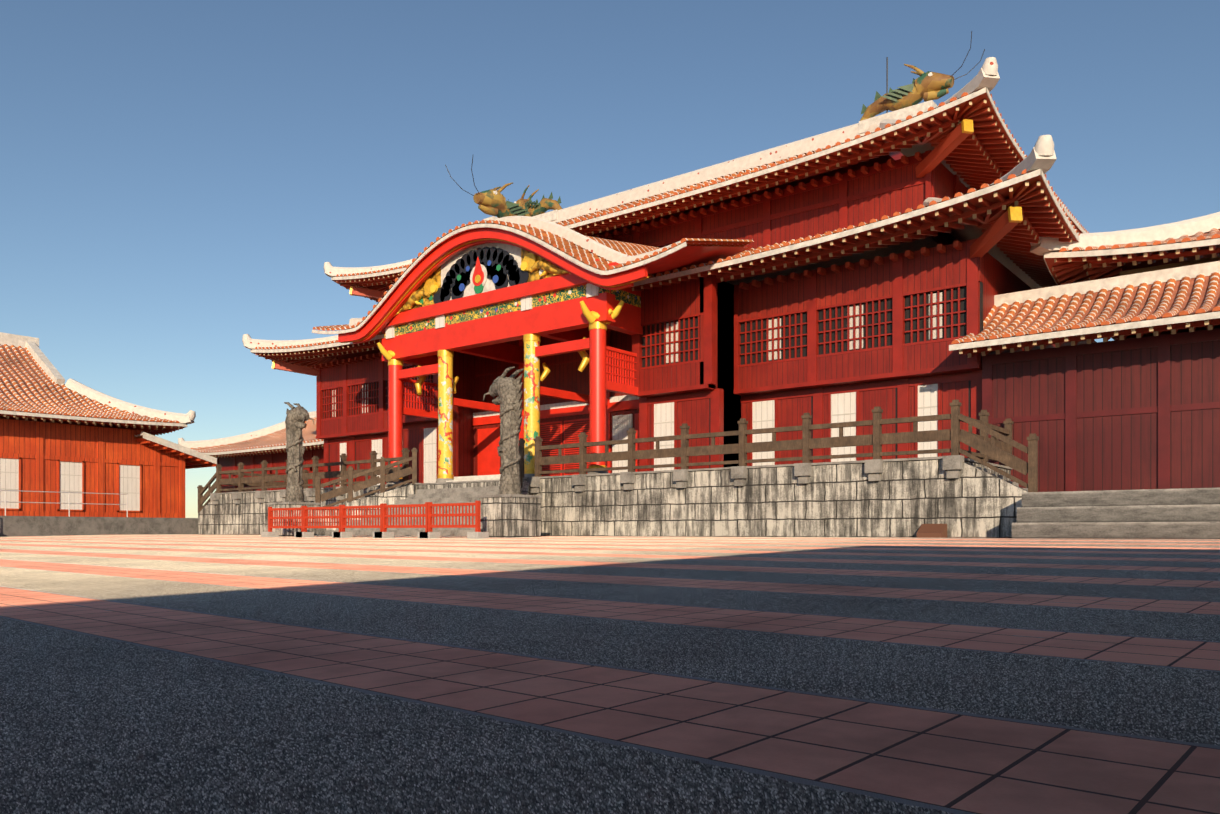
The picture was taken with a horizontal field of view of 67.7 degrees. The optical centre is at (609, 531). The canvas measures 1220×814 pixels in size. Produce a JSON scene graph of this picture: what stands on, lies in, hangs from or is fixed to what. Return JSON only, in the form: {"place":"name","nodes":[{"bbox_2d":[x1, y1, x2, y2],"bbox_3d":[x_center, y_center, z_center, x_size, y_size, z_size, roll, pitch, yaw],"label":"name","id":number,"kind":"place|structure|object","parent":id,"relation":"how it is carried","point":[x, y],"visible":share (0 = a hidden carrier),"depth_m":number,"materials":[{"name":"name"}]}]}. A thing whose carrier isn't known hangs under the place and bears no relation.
{"place":"outdoors","nodes":[
{"label":"outdoors","id":0,"kind":"place"},
{"bbox_2d":[0,534,1219,813],"bbox_3d":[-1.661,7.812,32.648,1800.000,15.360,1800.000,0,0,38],"label":"ground","id":1,"kind":"structure","parent":0,"point":[368,674],"depth_m":2.54,"materials":[{"name":"grey asphalt"}]},
{"bbox_2d":[0,332,216,536],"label":"building","id":2,"kind":"structure","parent":1,"relation":"on","point":[77,458],"depth_m":40.80,"materials":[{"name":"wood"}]},
{"bbox_2d":[178,411,323,492],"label":"corner hall","id":3,"kind":"structure","parent":1,"relation":"on","point":[252,450],"depth_m":51.34,"materials":[{"name":"red paint"}]},
{"bbox_2d":[268,402,320,535],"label":"dragon pillar","id":4,"kind":"structure","parent":1,"relation":"on","point":[297,417],"depth_m":29.39,"materials":[{"name":"stone"}]},
{"bbox_2d":[261,501,488,538],"bbox_3d":[-6.801,-0.290,24.986,9.520,0.920,0.340,0,0,38],"label":"barrier fence","id":5,"kind":"object","parent":1,"relation":"on","point":[303,517],"visible":1,"depth_m":24.38,"materials":[{"name":"wood"}]},
{"bbox_2d":[478,367,541,537],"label":"dragon pillar","id":6,"kind":"structure","parent":1,"relation":"on","point":[509,510],"depth_m":23.34,"materials":[{"name":"stone"}]},
{"bbox_2d":[197,57,1095,537],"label":"palace building","id":7,"kind":"structure","parent":1,"relation":"on","point":[801,369],"depth_m":26.59,"materials":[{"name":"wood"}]},
{"bbox_2d":[445,157,530,220],"bbox_3d":[-3.604,-10.790,30.178,1.300,1.884,3.755,0,0,38],"label":"dragon head sculpture","id":8,"kind":"object","parent":7,"relation":"on","point":[494,202],"visible":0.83,"depth_m":29.70,"materials":[{"name":"ceramic"}]},
{"bbox_2d":[312,216,753,483],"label":"entrance portico","id":9,"kind":"structure","parent":7,"relation":"attached to","point":[486,288],"depth_m":28.70,"materials":[{"name":"red wood"}]},
{"bbox_2d":[508,185,561,220],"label":"dragon sculpture","id":10,"kind":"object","parent":7,"relation":"on","point":[536,209],"depth_m":44.51,"materials":[{"name":"ceramic"}]},
{"bbox_2d":[859,31,984,133],"bbox_3d":[11.198,-16.144,33.346,4.459,2.238,1.543,0,0,38],"label":"dragon sculpture","id":11,"kind":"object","parent":7,"relation":"on","point":[902,102],"depth_m":33.20,"materials":[{"name":"ceramic"}]},
{"bbox_2d":[917,524,946,537],"bbox_3d":[6.927,-0.018,19.590,0.550,0.300,0.320,0,0,38],"label":"plaque","id":12,"kind":"object","parent":1,"relation":"on","point":[932,531],"visible":0.96,"depth_m":19.52,"materials":[{"name":"brown"}]},
{"bbox_2d":[949,212,1219,538],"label":"annex","id":13,"kind":"object","parent":1,"relation":"on","point":[1124,426],"visible":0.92,"depth_m":21.63,"materials":[{"name":"wood"}]},
{"bbox_2d":[0,0,1219,517],"label":"sky","id":14,"kind":"structure","parent":0,"point":[180,180],"materials":[{"name":"blue"}]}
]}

